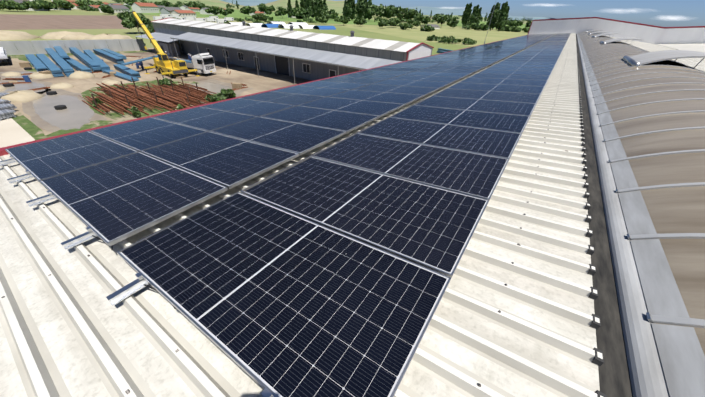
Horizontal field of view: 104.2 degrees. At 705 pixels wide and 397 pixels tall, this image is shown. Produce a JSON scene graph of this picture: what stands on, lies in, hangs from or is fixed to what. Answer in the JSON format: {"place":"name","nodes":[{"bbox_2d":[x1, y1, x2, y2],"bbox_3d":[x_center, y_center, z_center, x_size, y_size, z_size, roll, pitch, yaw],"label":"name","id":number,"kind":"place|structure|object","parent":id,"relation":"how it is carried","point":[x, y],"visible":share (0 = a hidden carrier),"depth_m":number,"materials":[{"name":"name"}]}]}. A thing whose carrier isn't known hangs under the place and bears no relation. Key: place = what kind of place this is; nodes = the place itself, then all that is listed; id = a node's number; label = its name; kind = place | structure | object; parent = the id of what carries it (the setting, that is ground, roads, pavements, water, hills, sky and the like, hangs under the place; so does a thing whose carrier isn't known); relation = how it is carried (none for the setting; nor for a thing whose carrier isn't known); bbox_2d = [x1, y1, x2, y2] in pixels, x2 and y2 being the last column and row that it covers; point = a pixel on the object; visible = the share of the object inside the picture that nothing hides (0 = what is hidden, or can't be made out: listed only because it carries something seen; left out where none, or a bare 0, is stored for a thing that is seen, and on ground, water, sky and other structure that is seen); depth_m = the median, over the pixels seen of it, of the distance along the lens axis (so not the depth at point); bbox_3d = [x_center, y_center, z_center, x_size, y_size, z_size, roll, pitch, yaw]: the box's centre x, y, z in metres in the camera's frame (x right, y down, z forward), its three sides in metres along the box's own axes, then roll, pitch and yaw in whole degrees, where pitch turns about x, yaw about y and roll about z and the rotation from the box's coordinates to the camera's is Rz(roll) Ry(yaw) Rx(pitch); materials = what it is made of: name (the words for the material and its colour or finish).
{"place":"outdoors","nodes":[
{"label":"outdoors","id":0,"kind":"place"},
{"bbox_2d":[0,48,311,134],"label":"yard ground","id":1,"kind":"structure","parent":0,"point":[262,81],"depth_m":47.00,"materials":[{"name":"beige soil"}]},
{"bbox_2d":[0,47,11,64],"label":"truck","id":2,"kind":"object","parent":1,"relation":"on","point":[3,53],"visible":0.96,"depth_m":48.09,"materials":[{"name":"white"}]},
{"bbox_2d":[0,93,16,120],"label":"grey sheet stacks","id":3,"kind":"object","parent":1,"relation":"on","point":[7,110],"visible":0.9,"depth_m":28.33,"materials":[{"name":"grey metal"}]},
{"bbox_2d":[0,117,34,147],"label":"pavement","id":4,"kind":"structure","parent":1,"relation":"on","point":[12,132],"depth_m":24.39,"materials":[{"name":"beige concrete"}]},
{"bbox_2d":[0,70,40,80],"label":"pile","id":5,"kind":"object","parent":1,"relation":"on","point":[4,77],"visible":0.28,"depth_m":41.41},
{"bbox_2d":[10,71,33,77],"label":"scrap material","id":6,"kind":"object","parent":1,"relation":"on","point":[19,76],"visible":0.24,"depth_m":42.27,"materials":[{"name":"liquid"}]},
{"bbox_2d":[0,80,45,92],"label":"concrete ground","id":7,"kind":"structure","parent":1,"relation":"on","point":[25,86],"depth_m":37.23,"materials":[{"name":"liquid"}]},
{"bbox_2d":[0,80,51,93],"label":"dirt patch","id":8,"kind":"object","parent":1,"relation":"on","point":[47,84],"visible":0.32,"depth_m":39.18,"materials":[{"name":"beige soil"}]},
{"bbox_2d":[17,55,36,61],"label":"yard grass","id":9,"kind":"structure","parent":1,"relation":"on","point":[23,58],"depth_m":53.85,"materials":[{"name":"green plant"}]},
{"bbox_2d":[11,113,44,138],"bbox_3d":[-30.820,-6.796,25.969,11.597,0.001,1.347,23,39,27],"label":"grass strip","id":10,"kind":"object","parent":1,"relation":"on","point":[29,127],"visible":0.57,"depth_m":26.04,"materials":[{"name":"green plant"}]},
{"bbox_2d":[24,63,36,71],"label":"yard grass","id":11,"kind":"structure","parent":1,"relation":"on","point":[34,69],"depth_m":45.64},
{"bbox_2d":[33,94,94,129],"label":"yard puddle","id":12,"kind":"object","parent":1,"relation":"on","point":[77,113],"visible":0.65,"depth_m":29.83,"materials":[{"name":"liquid"}]},
{"bbox_2d":[22,89,106,131],"bbox_3d":[-33.514,-10.705,31.525,23.976,0.001,6.975,23,39,27],"label":"puddle mud rim","id":13,"kind":"object","parent":1,"relation":"on","point":[36,118],"visible":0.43,"depth_m":29.09,"materials":[{"name":"beige soil"}]},
{"bbox_2d":[35,120,117,139],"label":"yard grass","id":14,"kind":"structure","parent":1,"relation":"on","point":[94,124],"depth_m":26.27,"materials":[{"name":"green plant"}]},
{"bbox_2d":[7,50,151,57],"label":"yard grass","id":15,"kind":"structure","parent":1,"relation":"on","point":[15,56],"depth_m":61.04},
{"bbox_2d":[0,56,247,109],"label":"yard clutter","id":16,"kind":"object","parent":1,"relation":"on","point":[235,86],"visible":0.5,"depth_m":41.07,"materials":[{"name":"brown wood"}]},
{"bbox_2d":[17,11,235,116],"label":"bushes","id":17,"kind":"object","parent":1,"relation":"on","point":[128,19],"depth_m":39.93,"materials":[{"name":"green plant"}]},
{"bbox_2d":[81,80,228,120],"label":"yard grass","id":18,"kind":"structure","parent":1,"relation":"on","point":[114,115],"depth_m":32.26,"materials":[{"name":"green plant"}]},
{"bbox_2d":[78,76,216,115],"bbox_3d":[-25.689,-13.581,34.810,21.198,1.791,12.732,23,39,27],"label":"pile of pipes","id":19,"kind":"object","parent":18,"relation":"on","point":[183,95],"visible":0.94,"depth_m":34.18,"materials":[{"name":"metal"}]},
{"bbox_2d":[120,11,198,79],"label":"mobile crane","id":20,"kind":"object","parent":1,"relation":"on","point":[164,64],"visible":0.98,"depth_m":46.36,"materials":[{"name":"yellow metal"}]},
{"bbox_2d":[156,41,180,56],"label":"door","id":21,"kind":"structure","parent":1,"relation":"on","point":[164,46],"depth_m":63.75,"materials":[{"name":"grey metal"}]},
{"bbox_2d":[176,53,215,75],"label":"truck","id":22,"kind":"object","parent":1,"relation":"on","point":[201,63],"visible":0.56,"depth_m":47.02,"materials":[{"name":"white metal"}]},
{"bbox_2d":[187,83,239,93],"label":"dirt patch","id":23,"kind":"object","parent":1,"relation":"on","point":[214,87],"visible":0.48,"depth_m":41.70,"materials":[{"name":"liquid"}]},
{"bbox_2d":[194,79,252,96],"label":"dirt patch","id":24,"kind":"object","parent":1,"relation":"on","point":[238,92],"visible":0.33,"depth_m":43.70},
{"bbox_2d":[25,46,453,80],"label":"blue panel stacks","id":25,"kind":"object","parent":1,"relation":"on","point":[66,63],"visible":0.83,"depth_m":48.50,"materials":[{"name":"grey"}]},
{"bbox_2d":[0,0,523,54],"bbox_3d":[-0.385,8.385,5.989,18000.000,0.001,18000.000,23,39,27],"label":"ground","id":26,"kind":"structure","parent":0,"point":[339,30],"depth_m":158.51,"materials":[{"name":"green plant"}]},
{"bbox_2d":[0,14,127,29],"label":"ploughed field","id":27,"kind":"structure","parent":26,"relation":"on","point":[19,22],"depth_m":135.39,"materials":[{"name":"soil"}]},
{"bbox_2d":[0,30,132,102],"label":"sand piles","id":28,"kind":"object","parent":26,"relation":"on","point":[18,96],"visible":0.54,"depth_m":43.14,"materials":[{"name":"beige sand"}]},
{"bbox_2d":[0,39,144,54],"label":"concrete wall","id":29,"kind":"structure","parent":26,"relation":"on","point":[27,47],"depth_m":61.03,"materials":[{"name":"grey concrete"}]},
{"bbox_2d":[153,14,233,22],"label":"parked vans","id":30,"kind":"object","parent":26,"relation":"on","point":[209,19],"visible":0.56,"depth_m":195.40,"materials":[{"name":"white"}]},
{"bbox_2d":[14,0,439,28],"bbox_3d":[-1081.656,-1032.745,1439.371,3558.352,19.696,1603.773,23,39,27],"label":"village houses","id":31,"kind":"structure","parent":26,"relation":"on","point":[181,11],"depth_m":288.44,"materials":[{"name":"white"}]},
{"bbox_2d":[129,6,389,25],"bbox_3d":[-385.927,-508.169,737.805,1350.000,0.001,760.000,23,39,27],"label":"field crop","id":32,"kind":"object","parent":26,"relation":"on","point":[236,14],"depth_m":348.19,"materials":[{"name":"green plant"}]},
{"bbox_2d":[0,0,535,44],"bbox_3d":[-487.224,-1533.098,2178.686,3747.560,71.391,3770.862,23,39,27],"label":"trees","id":33,"kind":"object","parent":26,"relation":"on","point":[360,11],"materials":[{"name":"green plant"}]},
{"bbox_2d":[226,21,335,29],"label":"polytunnels","id":34,"kind":"structure","parent":26,"relation":"on","point":[284,25],"depth_m":181.00,"materials":[{"name":"white plastic"}]},
{"bbox_2d":[150,18,433,80],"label":"shed","id":35,"kind":"structure","parent":26,"relation":"on","point":[385,49],"depth_m":50.00,"materials":[{"name":"grey metal"}]},
{"bbox_2d":[135,32,402,69],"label":"shed canopy","id":36,"kind":"object","parent":35,"relation":"attached to","point":[353,60],"visible":0.88,"depth_m":46.59,"materials":[{"name":"grey metal"}]},
{"bbox_2d":[171,38,432,83],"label":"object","id":37,"kind":"object","parent":35,"relation":"attached to","point":[274,58],"visible":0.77,"depth_m":48.57,"materials":[{"name":"metal"}]},
{"bbox_2d":[528,17,664,43],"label":"building wall","id":38,"kind":"structure","parent":26,"relation":"on","point":[647,33],"depth_m":48.42,"materials":[{"name":"grey metal"}]},
{"bbox_2d":[92,0,532,23],"bbox_3d":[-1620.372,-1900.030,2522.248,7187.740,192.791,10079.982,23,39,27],"label":"farmland hills","id":39,"kind":"structure","parent":0,"point":[337,6],"depth_m":2325.34,"materials":[{"name":"green plant"}]},
{"bbox_2d":[221,0,555,19],"bbox_3d":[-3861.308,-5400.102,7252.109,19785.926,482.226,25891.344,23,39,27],"label":"distant hills","id":40,"kind":"structure","parent":0,"point":[436,10],"depth_m":10100.50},
{"bbox_2d":[331,24,527,45],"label":"dry field","id":41,"kind":"structure","parent":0,"point":[416,33],"depth_m":218.38,"materials":[{"name":"plant"}]},
{"bbox_2d":[267,0,704,26],"label":"sky","id":42,"kind":"structure","parent":0,"point":[693,10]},
{"bbox_2d":[457,20,529,29],"bbox_3d":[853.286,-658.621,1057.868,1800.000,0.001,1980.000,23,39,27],"label":"bushes","id":43,"kind":"object","parent":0,"point":[482,22],"visible":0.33,"depth_m":724.51,"materials":[{"name":"green plant"}]},
{"bbox_2d":[445,3,686,20],"bbox_3d":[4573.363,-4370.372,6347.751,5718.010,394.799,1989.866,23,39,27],"label":"cloud","id":44,"kind":"structure","parent":0,"point":[604,10],"depth_m":5740.27,"materials":[{"name":"white"}]},
{"bbox_2d":[599,36,667,64],"bbox_3d":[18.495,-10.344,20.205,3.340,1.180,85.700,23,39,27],"label":"roof vent opening","id":45,"kind":"object","parent":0,"point":[656,63],"depth_m":14.70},
{"bbox_2d":[581,32,704,354],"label":"barrel skylight","id":46,"kind":"object","parent":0,"point":[677,210],"visible":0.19,"depth_m":3.07},
{"bbox_2d":[586,30,704,68],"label":"rooflight vent flaps","id":47,"kind":"object","parent":46,"relation":"on","point":[644,58],"visible":0.92,"depth_m":8.28,"materials":[{"name":"white plastic"}]},
{"bbox_2d":[656,26,704,49],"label":"building wall","id":48,"kind":"structure","parent":0,"point":[684,35],"depth_m":44.11,"materials":[{"name":"grey metal"}]},
{"bbox_2d":[657,43,704,52],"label":"hall roof","id":49,"kind":"structure","parent":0,"point":[696,47],"depth_m":39.04,"materials":[{"name":"paint"}]},
{"bbox_3d":[18.324,-7.152,22.368,19.040,9.000,85.700,23,39,27],"label":"hall","id":50,"kind":"object","parent":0,"visible":0},
{"bbox_2d":[0,154,76,246],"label":"roof sheet","id":51,"kind":"object","parent":50,"relation":"on","point":[26,219],"depth_m":2.88,"materials":[{"name":"paint"}]},
{"bbox_2d":[0,35,524,155],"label":"eave trim","id":52,"kind":"structure","parent":50,"relation":"attached to","point":[3,151],"depth_m":6.08,"materials":[{"name":"red"}]},
{"bbox_2d":[5,33,570,396],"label":"solar panels","id":53,"kind":"object","parent":50,"relation":"on","point":[329,271],"visible":1,"depth_m":2.58,"materials":[{"name":"blue glass"}]},
{"bbox_2d":[0,33,602,396],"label":"roof sheet","id":54,"kind":"object","parent":50,"relation":"on","point":[67,329],"visible":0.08,"depth_m":1.67,"materials":[{"name":"paint"}]},
{"bbox_2d":[0,156,271,396],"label":"mounting rails","id":55,"kind":"object","parent":54,"relation":"on","point":[123,293],"visible":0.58,"depth_m":2.22,"materials":[{"name":"silver metal"}]},
{"bbox_2d":[1,49,568,393],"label":"roof screws","id":56,"kind":"object","parent":54,"relation":"attached to","point":[127,391],"visible":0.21,"depth_m":1.97,"materials":[{"name":"grey metal"}]},
{"bbox_2d":[92,46,530,308],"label":"dc cables","id":57,"kind":"object","parent":54,"relation":"on","point":[266,177],"visible":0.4,"depth_m":3.27,"materials":[{"name":"black"}]},
{"bbox_2d":[576,34,669,396],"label":"gutter","id":58,"kind":"object","parent":50,"relation":"on","point":[629,364],"visible":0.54,"depth_m":1.75,"materials":[{"name":"grey metal"}]},
{"bbox_2d":[577,31,704,396],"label":"rooflight glazing bars","id":59,"kind":"object","parent":50,"relation":"attached to","point":[682,355],"visible":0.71,"depth_m":1.94,"materials":[{"name":"silver metal"}]},
{"bbox_2d":[608,36,704,71],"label":"roof sheet","id":60,"kind":"object","parent":50,"relation":"on","point":[690,62],"visible":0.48,"depth_m":23.14,"materials":[{"name":"paint"}]}
]}

